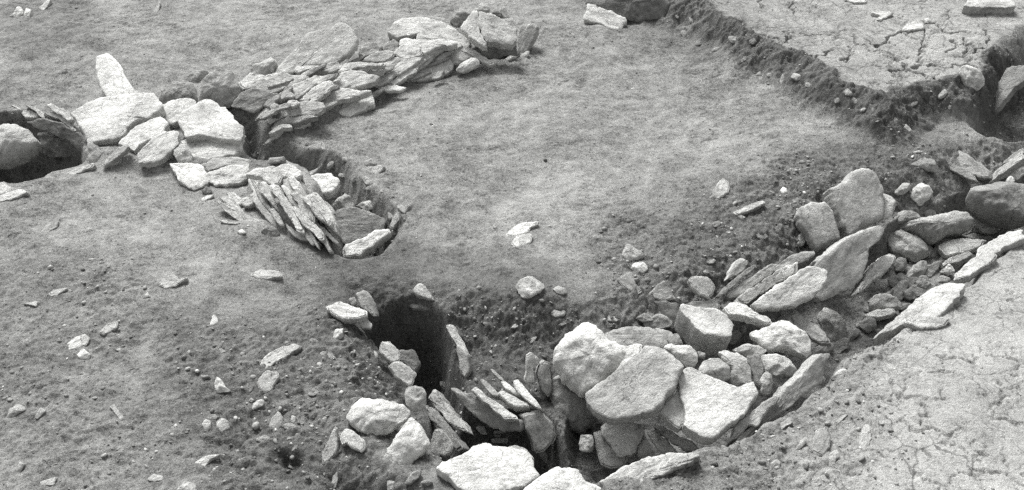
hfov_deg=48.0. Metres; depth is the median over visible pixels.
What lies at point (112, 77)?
flat stone
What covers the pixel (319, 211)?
slate
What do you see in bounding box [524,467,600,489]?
flat stone
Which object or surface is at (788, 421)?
flat stone
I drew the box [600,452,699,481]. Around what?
flat stone
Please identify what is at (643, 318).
stone
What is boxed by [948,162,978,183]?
flat stone
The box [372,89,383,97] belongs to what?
slate
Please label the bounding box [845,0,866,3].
flat stone
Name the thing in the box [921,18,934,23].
stone
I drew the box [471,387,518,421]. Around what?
slate
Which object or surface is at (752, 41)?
stone
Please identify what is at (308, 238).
slate
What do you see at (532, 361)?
flat stone
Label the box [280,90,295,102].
slate
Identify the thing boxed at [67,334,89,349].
flat stone
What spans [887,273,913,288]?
stone
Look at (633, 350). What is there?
flat stone
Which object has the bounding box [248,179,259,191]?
slate
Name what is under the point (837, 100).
stone
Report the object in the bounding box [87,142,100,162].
stone
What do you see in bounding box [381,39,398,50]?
slate
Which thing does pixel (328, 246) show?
slate
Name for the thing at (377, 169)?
flat stone
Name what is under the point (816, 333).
flat stone
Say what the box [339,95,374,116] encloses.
flat stone
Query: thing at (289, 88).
slate
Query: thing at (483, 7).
stone
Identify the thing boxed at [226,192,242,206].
slate
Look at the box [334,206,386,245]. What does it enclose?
flat stone
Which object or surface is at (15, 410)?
stone
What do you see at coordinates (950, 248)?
flat stone
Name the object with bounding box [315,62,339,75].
slate
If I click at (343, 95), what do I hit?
slate
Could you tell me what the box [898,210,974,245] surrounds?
boulder
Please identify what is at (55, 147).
stone
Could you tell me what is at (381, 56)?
slate
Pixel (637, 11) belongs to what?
stone
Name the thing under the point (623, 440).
flat stone
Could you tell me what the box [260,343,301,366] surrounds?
flat stone
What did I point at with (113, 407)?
slate
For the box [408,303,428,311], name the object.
slate
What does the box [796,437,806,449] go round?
stone
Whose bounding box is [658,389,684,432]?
flat stone
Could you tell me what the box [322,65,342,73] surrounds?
slate
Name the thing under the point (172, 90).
stone
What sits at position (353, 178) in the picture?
stone
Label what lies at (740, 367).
stone
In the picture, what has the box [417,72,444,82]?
slate
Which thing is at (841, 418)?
slate
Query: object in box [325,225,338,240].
slate
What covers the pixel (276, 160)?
stone
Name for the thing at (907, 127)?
stone
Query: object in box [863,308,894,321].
flat stone
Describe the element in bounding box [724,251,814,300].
flat stone
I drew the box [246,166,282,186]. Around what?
slate
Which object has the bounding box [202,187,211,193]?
stone
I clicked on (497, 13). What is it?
stone
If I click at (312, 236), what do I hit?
slate
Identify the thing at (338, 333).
stone
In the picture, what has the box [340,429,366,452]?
flat stone
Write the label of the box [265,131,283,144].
slate
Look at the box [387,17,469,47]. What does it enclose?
flat stone
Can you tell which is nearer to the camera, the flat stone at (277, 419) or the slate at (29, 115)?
the flat stone at (277, 419)
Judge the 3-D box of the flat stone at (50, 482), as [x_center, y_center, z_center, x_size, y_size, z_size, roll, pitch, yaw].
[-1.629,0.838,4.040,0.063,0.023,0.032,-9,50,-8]
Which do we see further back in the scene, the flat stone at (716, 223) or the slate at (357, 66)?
the slate at (357, 66)
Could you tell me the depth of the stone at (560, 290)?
4.94 m
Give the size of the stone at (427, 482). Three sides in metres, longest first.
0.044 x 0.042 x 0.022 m
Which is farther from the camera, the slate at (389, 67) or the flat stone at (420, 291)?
the slate at (389, 67)
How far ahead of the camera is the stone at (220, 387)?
4.42 m
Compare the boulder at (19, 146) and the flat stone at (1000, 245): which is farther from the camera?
the boulder at (19, 146)
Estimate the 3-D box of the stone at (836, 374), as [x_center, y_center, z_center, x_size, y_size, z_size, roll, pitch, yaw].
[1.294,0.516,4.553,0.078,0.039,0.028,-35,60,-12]
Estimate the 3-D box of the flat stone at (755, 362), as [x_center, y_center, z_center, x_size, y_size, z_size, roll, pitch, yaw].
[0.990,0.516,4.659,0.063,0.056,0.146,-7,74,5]
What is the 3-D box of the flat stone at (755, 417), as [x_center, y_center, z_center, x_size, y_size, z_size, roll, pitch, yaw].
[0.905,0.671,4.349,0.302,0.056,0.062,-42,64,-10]
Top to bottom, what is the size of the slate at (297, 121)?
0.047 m
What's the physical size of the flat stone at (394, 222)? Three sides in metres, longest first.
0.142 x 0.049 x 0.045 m
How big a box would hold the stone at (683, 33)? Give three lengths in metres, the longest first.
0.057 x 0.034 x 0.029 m
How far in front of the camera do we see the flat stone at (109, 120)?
5.94 m
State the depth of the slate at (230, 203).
5.35 m
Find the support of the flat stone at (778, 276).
on the ground
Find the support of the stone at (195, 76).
on the ground
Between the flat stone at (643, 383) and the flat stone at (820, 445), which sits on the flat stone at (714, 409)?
the flat stone at (643, 383)
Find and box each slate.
[11,105,40,119]
[25,105,47,118]
[43,112,77,131]
[47,103,74,123]
[67,163,96,173]
[102,144,130,168]
[110,404,123,419]
[153,2,160,12]
[201,195,213,200]
[216,200,243,220]
[220,196,265,226]
[220,220,239,224]
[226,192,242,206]
[239,72,285,89]
[242,72,308,93]
[242,196,255,208]
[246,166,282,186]
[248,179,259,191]
[250,192,276,226]
[251,179,260,193]
[255,108,270,121]
[256,192,270,212]
[259,181,278,211]
[260,103,284,120]
[263,95,280,107]
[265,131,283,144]
[267,77,293,87]
[267,86,285,92]
[267,101,325,123]
[268,124,292,136]
[269,184,305,235]
[269,208,285,228]
[271,115,318,130]
[276,103,290,112]
[276,164,302,180]
[279,78,317,102]
[279,85,292,96]
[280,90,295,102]
[281,185,295,205]
[282,178,293,192]
[286,94,302,102]
[286,224,308,241]
[287,100,299,109]
[288,78,304,85]
[288,175,306,196]
[290,191,317,223]
[291,200,299,208]
[292,206,326,243]
[294,65,318,74]
[294,122,310,128]
[298,80,334,101]
[299,180,308,194]
[302,194,333,229]
[304,64,326,76]
[305,232,314,245]
[309,168,318,175]
[309,231,320,250]
[310,73,339,82]
[312,192,339,235]
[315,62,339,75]
[316,222,341,247]
[321,88,371,110]
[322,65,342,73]
[322,427,338,463]
[324,101,337,109]
[324,201,335,215]
[324,238,333,253]
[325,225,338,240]
[333,70,379,90]
[336,59,348,72]
[338,62,385,72]
[349,55,364,62]
[358,42,382,57]
[362,50,394,62]
[366,68,386,76]
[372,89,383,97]
[373,73,395,89]
[378,85,405,93]
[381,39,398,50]
[384,69,400,74]
[384,73,395,78]
[385,56,423,76]
[385,64,394,72]
[391,58,400,64]
[391,66,418,85]
[394,44,422,58]
[399,38,457,55]
[407,72,430,81]
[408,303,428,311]
[412,52,453,81]
[417,49,443,65]
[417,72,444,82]
[418,56,434,71]
[426,57,451,67]
[432,71,443,80]
[435,50,453,60]
[444,43,462,51]
[446,325,468,352]
[449,49,471,66]
[459,46,495,67]
[469,43,476,49]
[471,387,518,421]
[480,379,499,399]
[490,369,503,381]
[498,391,529,411]
[501,381,521,398]
[509,445,533,460]
[513,380,543,412]
[646,429,677,453]
[652,423,698,452]
[715,265,756,298]
[836,414,847,422]
[870,414,878,434]
[1001,148,1023,165]
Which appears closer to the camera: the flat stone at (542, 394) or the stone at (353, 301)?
the flat stone at (542, 394)
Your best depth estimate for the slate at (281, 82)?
6.20 m
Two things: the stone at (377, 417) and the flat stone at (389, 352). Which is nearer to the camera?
the stone at (377, 417)
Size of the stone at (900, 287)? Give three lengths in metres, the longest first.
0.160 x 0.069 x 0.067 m
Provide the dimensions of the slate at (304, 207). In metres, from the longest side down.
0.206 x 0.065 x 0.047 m
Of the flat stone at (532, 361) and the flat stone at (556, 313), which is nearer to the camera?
the flat stone at (532, 361)
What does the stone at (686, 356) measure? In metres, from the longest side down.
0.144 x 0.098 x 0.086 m
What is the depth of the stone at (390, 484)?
4.09 m
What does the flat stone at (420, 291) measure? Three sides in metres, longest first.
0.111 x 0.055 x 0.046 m
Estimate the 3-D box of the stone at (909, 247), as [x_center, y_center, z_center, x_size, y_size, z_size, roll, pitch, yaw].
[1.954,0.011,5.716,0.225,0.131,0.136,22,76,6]
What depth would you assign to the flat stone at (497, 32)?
6.62 m
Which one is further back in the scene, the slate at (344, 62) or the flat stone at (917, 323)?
the slate at (344, 62)
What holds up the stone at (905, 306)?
on the ground
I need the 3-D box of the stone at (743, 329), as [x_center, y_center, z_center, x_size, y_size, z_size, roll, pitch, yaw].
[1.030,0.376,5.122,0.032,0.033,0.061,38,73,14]
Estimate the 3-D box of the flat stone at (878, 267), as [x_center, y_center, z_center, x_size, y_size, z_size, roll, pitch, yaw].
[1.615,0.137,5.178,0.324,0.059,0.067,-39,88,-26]
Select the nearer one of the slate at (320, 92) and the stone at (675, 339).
the stone at (675, 339)
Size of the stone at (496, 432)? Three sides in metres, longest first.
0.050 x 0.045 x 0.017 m
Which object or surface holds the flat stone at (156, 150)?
on the ground
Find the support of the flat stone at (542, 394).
on the ground
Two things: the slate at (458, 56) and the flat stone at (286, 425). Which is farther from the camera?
the slate at (458, 56)
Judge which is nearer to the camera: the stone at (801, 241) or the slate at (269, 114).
the stone at (801, 241)
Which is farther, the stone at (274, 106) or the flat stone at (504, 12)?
the flat stone at (504, 12)
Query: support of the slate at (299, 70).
on the ground
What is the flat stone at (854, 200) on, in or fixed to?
on the ground
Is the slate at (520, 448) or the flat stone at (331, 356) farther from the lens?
the flat stone at (331, 356)
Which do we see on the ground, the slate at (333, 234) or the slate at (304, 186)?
the slate at (304, 186)
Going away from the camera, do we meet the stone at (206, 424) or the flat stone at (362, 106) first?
the stone at (206, 424)
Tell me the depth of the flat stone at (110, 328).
4.69 m
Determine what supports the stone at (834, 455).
on the ground
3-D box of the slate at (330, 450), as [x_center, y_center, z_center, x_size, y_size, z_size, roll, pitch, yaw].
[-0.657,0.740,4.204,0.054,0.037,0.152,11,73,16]
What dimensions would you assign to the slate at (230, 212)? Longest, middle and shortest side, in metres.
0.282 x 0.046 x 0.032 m
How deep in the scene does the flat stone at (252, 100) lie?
6.14 m
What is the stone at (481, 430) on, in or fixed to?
on the ground
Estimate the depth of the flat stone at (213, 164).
5.74 m
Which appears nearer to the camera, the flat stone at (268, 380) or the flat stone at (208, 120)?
the flat stone at (268, 380)
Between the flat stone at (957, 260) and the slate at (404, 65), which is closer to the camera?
the flat stone at (957, 260)
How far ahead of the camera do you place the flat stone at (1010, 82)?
6.46 m
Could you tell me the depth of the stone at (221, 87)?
6.20 m
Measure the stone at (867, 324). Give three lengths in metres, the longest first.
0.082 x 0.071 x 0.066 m
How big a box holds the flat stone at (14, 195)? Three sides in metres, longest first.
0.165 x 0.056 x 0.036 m
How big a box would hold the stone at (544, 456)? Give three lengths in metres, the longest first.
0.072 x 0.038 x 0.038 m
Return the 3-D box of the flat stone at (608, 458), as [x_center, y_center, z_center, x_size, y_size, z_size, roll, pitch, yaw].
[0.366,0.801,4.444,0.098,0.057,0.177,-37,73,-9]
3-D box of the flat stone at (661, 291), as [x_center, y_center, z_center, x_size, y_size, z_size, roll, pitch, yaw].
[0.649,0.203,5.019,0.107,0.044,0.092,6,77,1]
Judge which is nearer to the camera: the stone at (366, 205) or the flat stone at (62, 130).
the stone at (366, 205)
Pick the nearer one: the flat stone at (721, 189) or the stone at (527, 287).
the stone at (527, 287)
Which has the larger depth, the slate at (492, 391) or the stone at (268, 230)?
the stone at (268, 230)
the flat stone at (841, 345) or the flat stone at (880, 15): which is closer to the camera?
the flat stone at (841, 345)
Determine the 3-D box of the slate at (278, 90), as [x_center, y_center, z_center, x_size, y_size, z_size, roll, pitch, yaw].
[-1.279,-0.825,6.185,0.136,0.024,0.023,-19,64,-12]
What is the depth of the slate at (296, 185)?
5.37 m
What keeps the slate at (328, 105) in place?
on the ground
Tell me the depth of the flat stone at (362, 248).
5.28 m
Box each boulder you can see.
[0,124,42,169]
[549,379,596,435]
[552,322,625,397]
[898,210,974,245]
[965,181,1023,229]
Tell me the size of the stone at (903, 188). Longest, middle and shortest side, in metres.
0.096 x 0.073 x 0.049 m
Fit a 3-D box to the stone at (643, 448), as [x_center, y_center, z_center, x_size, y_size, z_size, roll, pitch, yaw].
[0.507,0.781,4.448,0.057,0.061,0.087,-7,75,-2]
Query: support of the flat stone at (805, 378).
on the ground
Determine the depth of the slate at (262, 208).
5.34 m
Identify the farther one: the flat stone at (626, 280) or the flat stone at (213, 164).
the flat stone at (213, 164)
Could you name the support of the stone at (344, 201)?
on the ground
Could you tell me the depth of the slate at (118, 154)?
5.71 m
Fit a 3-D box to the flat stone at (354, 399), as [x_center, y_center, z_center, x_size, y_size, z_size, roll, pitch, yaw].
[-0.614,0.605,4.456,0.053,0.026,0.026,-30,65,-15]
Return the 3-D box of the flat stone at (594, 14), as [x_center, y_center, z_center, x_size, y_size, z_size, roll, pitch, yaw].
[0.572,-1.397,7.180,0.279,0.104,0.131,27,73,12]
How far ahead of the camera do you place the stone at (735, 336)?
5.06 m
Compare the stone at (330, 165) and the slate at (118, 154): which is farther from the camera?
the stone at (330, 165)
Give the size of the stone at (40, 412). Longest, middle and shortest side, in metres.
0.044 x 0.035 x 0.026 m
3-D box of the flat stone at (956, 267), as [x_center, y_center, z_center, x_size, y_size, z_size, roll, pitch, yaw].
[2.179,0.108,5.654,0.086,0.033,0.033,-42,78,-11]
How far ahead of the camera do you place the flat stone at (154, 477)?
4.06 m
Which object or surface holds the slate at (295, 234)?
on the ground
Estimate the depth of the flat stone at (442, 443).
4.38 m
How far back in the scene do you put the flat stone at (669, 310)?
4.98 m
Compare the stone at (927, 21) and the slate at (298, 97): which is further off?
the stone at (927, 21)
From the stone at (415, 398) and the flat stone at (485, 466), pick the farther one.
the stone at (415, 398)
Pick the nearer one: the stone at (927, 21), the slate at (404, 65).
the slate at (404, 65)
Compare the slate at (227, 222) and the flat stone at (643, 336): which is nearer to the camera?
the flat stone at (643, 336)
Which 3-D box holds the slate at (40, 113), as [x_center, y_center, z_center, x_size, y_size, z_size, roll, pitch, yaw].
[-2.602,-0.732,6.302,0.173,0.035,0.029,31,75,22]
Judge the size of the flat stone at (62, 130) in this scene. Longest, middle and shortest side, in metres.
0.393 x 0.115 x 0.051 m
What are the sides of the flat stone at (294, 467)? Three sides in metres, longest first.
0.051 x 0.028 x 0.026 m
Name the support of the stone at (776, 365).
on the ground
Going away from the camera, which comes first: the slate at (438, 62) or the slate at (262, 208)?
the slate at (262, 208)
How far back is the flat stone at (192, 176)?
5.60 m
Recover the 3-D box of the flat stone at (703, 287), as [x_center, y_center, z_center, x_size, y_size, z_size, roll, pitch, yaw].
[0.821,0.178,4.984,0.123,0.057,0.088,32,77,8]
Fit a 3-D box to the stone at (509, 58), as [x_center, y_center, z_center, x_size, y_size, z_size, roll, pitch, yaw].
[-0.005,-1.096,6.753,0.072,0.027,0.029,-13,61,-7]
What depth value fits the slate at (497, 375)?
4.59 m
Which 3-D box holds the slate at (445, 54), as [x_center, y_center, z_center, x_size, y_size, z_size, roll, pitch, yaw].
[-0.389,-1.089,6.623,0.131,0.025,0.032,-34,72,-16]
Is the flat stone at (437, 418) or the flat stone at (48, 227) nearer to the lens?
the flat stone at (437, 418)
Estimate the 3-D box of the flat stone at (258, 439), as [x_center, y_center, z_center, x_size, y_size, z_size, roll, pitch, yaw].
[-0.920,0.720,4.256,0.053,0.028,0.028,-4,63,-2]
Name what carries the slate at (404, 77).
on the slate
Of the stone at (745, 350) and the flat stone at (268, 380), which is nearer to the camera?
the flat stone at (268, 380)
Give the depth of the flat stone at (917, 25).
6.78 m
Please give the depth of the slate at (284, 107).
6.03 m
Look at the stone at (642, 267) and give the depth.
5.09 m
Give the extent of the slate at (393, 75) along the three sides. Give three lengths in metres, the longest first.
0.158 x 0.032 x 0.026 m
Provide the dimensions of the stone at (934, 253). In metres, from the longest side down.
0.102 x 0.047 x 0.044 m
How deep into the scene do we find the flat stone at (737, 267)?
5.05 m
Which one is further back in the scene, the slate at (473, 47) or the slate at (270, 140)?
the slate at (473, 47)
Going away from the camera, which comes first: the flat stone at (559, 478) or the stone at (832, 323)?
the flat stone at (559, 478)
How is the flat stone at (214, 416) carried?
on the ground
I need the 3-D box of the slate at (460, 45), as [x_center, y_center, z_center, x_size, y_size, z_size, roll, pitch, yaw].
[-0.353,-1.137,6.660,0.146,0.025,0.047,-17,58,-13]
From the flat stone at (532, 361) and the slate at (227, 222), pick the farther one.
the slate at (227, 222)
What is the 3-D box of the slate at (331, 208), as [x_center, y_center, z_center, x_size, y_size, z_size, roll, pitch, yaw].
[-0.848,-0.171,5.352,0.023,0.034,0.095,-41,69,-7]
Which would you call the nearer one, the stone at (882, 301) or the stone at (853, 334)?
the stone at (853, 334)
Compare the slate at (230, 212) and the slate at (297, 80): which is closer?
the slate at (230, 212)
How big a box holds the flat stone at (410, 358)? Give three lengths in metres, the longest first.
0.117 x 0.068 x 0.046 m
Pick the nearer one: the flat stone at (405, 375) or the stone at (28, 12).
the flat stone at (405, 375)
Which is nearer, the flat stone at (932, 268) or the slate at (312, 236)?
the slate at (312, 236)
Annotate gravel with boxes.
[0,0,1023,489]
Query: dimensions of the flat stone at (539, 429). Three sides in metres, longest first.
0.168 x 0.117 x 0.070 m
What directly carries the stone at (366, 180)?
on the ground
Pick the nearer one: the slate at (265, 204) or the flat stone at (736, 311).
the flat stone at (736, 311)
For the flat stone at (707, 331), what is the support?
on the ground
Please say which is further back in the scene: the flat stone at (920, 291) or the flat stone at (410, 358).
the flat stone at (920, 291)
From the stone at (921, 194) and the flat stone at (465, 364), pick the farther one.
the stone at (921, 194)
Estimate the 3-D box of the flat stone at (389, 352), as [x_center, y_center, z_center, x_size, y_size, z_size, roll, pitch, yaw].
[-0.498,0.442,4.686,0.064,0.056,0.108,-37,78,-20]
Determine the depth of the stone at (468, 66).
6.58 m
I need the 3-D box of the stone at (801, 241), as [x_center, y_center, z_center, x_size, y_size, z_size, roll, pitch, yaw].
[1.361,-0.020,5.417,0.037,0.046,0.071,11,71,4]
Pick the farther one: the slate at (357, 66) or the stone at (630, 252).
the slate at (357, 66)
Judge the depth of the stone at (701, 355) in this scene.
4.66 m
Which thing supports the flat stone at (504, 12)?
on the ground
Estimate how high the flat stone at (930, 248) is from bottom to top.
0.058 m
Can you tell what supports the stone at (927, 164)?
on the ground
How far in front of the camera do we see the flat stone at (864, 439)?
4.21 m
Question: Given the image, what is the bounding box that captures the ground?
[0,0,1023,489]
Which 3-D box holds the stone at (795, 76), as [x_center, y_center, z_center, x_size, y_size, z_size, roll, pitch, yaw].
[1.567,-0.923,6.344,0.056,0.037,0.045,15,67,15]
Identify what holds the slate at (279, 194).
on the slate
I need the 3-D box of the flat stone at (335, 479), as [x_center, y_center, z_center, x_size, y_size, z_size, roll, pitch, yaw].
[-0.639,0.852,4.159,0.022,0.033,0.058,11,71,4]
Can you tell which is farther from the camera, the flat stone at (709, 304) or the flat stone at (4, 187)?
the flat stone at (4, 187)
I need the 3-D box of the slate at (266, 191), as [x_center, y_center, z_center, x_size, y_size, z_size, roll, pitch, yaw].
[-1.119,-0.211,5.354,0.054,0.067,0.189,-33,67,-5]
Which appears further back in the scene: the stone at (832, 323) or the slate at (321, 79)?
the slate at (321, 79)
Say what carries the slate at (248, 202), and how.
on the ground
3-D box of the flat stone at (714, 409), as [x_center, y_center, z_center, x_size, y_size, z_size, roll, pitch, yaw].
[0.765,0.586,4.386,0.341,0.076,0.303,-23,58,-16]
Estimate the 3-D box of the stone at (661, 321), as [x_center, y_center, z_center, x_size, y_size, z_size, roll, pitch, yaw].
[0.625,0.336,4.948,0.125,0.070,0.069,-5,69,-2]
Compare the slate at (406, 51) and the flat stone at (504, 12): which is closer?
the slate at (406, 51)
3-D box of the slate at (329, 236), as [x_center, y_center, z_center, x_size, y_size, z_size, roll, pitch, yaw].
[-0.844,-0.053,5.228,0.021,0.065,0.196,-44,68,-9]
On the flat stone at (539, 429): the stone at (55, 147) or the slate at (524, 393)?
the slate at (524, 393)
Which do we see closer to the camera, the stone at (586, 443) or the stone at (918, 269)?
the stone at (586, 443)
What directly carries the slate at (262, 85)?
on the slate at (278, 90)
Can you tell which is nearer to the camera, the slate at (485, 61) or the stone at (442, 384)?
the stone at (442, 384)
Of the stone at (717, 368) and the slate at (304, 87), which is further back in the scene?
the slate at (304, 87)
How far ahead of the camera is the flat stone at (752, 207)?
5.44 m
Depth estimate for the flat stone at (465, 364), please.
4.72 m
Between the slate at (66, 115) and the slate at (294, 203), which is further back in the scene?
the slate at (66, 115)
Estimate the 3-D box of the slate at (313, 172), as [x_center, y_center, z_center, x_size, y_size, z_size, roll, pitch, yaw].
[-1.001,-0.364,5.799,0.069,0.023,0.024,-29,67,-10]
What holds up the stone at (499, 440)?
on the ground
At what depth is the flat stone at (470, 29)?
6.63 m
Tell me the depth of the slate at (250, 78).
6.22 m
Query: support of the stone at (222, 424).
on the ground
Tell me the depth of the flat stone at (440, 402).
4.51 m
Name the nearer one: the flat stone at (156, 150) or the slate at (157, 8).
the flat stone at (156, 150)
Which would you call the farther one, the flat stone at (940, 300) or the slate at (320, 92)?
the slate at (320, 92)
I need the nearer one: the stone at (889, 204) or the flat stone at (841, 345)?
the flat stone at (841, 345)
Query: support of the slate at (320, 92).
on the slate
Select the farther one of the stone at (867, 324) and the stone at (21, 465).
the stone at (867, 324)
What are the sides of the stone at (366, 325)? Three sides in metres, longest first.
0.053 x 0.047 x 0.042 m
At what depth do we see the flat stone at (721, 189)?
5.59 m
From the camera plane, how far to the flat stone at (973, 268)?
5.09 m
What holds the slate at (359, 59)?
on the ground
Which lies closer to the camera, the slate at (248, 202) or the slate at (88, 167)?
the slate at (248, 202)
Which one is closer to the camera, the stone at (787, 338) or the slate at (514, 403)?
the slate at (514, 403)
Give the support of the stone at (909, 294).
on the ground
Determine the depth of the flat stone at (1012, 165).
5.92 m
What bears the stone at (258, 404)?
on the ground
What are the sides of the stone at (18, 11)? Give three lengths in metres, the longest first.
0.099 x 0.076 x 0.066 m
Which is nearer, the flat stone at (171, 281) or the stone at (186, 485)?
the stone at (186, 485)
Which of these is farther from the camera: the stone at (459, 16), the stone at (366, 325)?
the stone at (459, 16)
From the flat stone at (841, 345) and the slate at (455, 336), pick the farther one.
the flat stone at (841, 345)
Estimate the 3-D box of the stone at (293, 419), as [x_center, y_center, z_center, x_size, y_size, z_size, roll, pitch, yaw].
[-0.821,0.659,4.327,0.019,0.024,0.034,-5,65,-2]
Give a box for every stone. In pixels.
[0,182,11,193]
[0,189,29,201]
[6,404,25,417]
[9,6,23,17]
[16,462,24,471]
[24,8,31,17]
[24,301,37,306]
[27,118,82,151]
[35,408,45,418]
[37,131,71,159]
[39,0,51,9]
[39,477,57,485]
[42,220,59,231]
[47,288,67,296]
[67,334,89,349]
[71,92,165,145]
[77,349,90,359]
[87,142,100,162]
[95,53,139,96]
[99,321,118,335]
[118,117,170,153]
[138,130,180,167]
[147,474,162,481]
[158,81,197,103]
[159,274,188,288]
[163,98,195,128]
[170,163,209,190]
[173,144,193,162]
[177,481,196,489]
[178,99,244,145]
[181,139,244,159]
[187,69,208,82]
[195,454,220,465]
[197,69,241,108]
[201,157,250,170]
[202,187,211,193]
[202,419,211,429]
[206,165,249,186]
[207,414,217,419]
[210,315,217,325]
[215,377,230,392]
[216,418,229,431]
[231,88,278,114]
[237,229,245,234]
[250,269,282,279]
[252,57,277,73]
[252,399,263,409]
[256,435,269,441]
[257,370,279,393]
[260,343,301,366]
[261,225,279,236]
[269,156,285,164]
[269,412,283,427]
[270,103,278,114]
[275,22,358,74]
[282,423,294,428]
[288,464,299,469]
[291,415,295,423]
[308,390,319,396]
[311,173,340,199]
[320,351,334,359]
[326,302,367,323]
[327,161,333,169]
[332,194,353,210]
[332,472,337,487]
[333,328,343,338]
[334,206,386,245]
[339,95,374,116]
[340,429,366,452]
[342,229,391,258]
[346,398,410,435]
[349,297,356,306]
[350,173,355,182]
[350,397,358,402]
[356,200,371,210]
[356,290,378,316]
[360,320,371,329]
[362,176,369,184]
[364,158,376,165]
[368,165,385,173]
[379,341,399,363]
[383,417,429,464]
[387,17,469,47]
[387,480,394,489]
[388,212,392,220]
[388,361,416,387]
[390,205,411,230]
[397,205,406,213]
[399,349,420,372]
[404,386,426,411]
[405,470,421,484]
[413,283,434,300]
[421,479,432,485]
[426,407,469,452]
[428,389,472,434]
[430,429,453,456]
[436,443,539,489]
[440,381,444,389]
[450,7,469,27]
[451,388,524,431]
[456,58,479,73]
[456,346,471,377]
[461,10,487,50]
[470,43,517,58]
[474,1,489,12]
[476,426,486,434]
[478,11,517,50]
[491,438,507,443]
[492,9,502,18]
[493,430,505,434]
[496,60,505,65]
[500,7,509,18]
[505,56,516,60]
[506,221,537,235]
[511,234,532,246]
[515,276,544,298]
[517,23,538,55]
[519,409,556,452]
[520,51,529,57]
[524,352,538,384]
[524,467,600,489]
[535,360,552,399]
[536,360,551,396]
[539,451,547,463]
[551,310,565,317]
[553,286,566,294]
[579,435,593,451]
[583,4,626,28]
[585,0,670,22]
[585,345,683,424]
[593,430,627,469]
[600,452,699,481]
[601,422,644,458]
[605,326,673,348]
[607,315,620,322]
[616,343,641,369]
[617,271,641,293]
[622,244,643,260]
[631,262,647,272]
[636,313,652,322]
[637,435,652,456]
[643,314,671,328]
[649,280,672,300]
[654,300,678,323]
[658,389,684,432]
[663,344,697,368]
[667,333,682,344]
[674,304,733,355]
[676,367,757,444]
[681,30,686,36]
[687,276,714,300]
[687,300,720,309]
[698,351,704,359]
[699,358,730,381]
[707,259,715,263]
[710,178,729,199]
[712,221,720,227]
[718,350,751,386]
[722,302,771,328]
[723,258,747,281]
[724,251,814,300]
[726,394,779,446]
[728,36,737,42]
[729,330,741,344]
[731,353,829,442]
[732,262,797,304]
[732,343,766,357]
[733,201,765,215]
[740,324,747,333]
[747,354,763,389]
[749,39,756,44]
[749,266,826,311]
[749,320,810,358]
[756,233,767,239]
[760,372,772,395]
[761,353,796,377]
[771,459,779,466]
[780,417,792,429]
[790,310,830,346]
[791,73,800,80]
[793,202,840,252]
[794,360,804,369]
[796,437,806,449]
[797,233,805,246]
[809,225,883,301]
[810,427,830,456]
[813,343,833,354]
[817,307,846,341]
[823,168,884,238]
[829,450,839,466]
[831,337,849,353]
[831,369,845,380]
[834,97,839,103]
[844,88,852,96]
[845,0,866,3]
[846,330,860,340]
[849,254,895,297]
[858,317,876,332]
[858,424,871,449]
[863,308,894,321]
[867,293,901,310]
[870,11,892,20]
[873,283,964,345]
[881,194,895,219]
[887,229,929,261]
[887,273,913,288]
[891,280,908,300]
[893,257,907,271]
[894,183,909,195]
[894,210,920,223]
[900,303,910,310]
[901,19,924,32]
[903,288,915,300]
[903,316,949,330]
[904,124,911,131]
[906,260,927,277]
[909,284,935,296]
[910,183,932,205]
[910,277,917,283]
[911,158,936,172]
[915,275,930,288]
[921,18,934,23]
[924,209,935,216]
[924,261,941,277]
[926,245,932,257]
[927,245,938,257]
[932,238,951,247]
[936,275,949,283]
[937,238,985,258]
[938,89,947,99]
[939,251,972,269]
[939,264,954,274]
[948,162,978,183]
[953,263,962,270]
[954,253,996,283]
[957,65,984,90]
[957,150,991,180]
[961,0,1015,14]
[962,226,973,234]
[974,218,996,234]
[976,230,1023,257]
[989,152,1023,183]
[995,65,1023,113]
[1006,176,1014,182]
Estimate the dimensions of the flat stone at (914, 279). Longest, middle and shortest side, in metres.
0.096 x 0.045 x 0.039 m
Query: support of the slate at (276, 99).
on the slate at (257, 119)
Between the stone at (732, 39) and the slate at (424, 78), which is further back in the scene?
the stone at (732, 39)
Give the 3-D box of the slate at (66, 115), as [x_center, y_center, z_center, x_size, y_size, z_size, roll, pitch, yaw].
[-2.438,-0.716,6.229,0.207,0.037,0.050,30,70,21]
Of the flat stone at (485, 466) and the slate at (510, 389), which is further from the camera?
the slate at (510, 389)
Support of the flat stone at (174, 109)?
on the ground
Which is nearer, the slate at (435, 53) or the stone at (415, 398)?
the stone at (415, 398)
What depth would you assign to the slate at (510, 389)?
4.52 m
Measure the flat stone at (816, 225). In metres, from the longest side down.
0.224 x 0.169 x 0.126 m
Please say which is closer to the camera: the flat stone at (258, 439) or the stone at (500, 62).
the flat stone at (258, 439)
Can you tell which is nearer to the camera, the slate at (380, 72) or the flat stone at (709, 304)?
the flat stone at (709, 304)
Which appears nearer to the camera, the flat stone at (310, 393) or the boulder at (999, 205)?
the flat stone at (310, 393)
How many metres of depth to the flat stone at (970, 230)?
5.86 m
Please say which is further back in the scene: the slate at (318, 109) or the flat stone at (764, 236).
the slate at (318, 109)
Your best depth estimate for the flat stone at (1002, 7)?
6.91 m
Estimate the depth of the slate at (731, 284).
4.99 m
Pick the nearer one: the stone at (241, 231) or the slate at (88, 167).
the stone at (241, 231)
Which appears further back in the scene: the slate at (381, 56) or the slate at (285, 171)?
the slate at (381, 56)

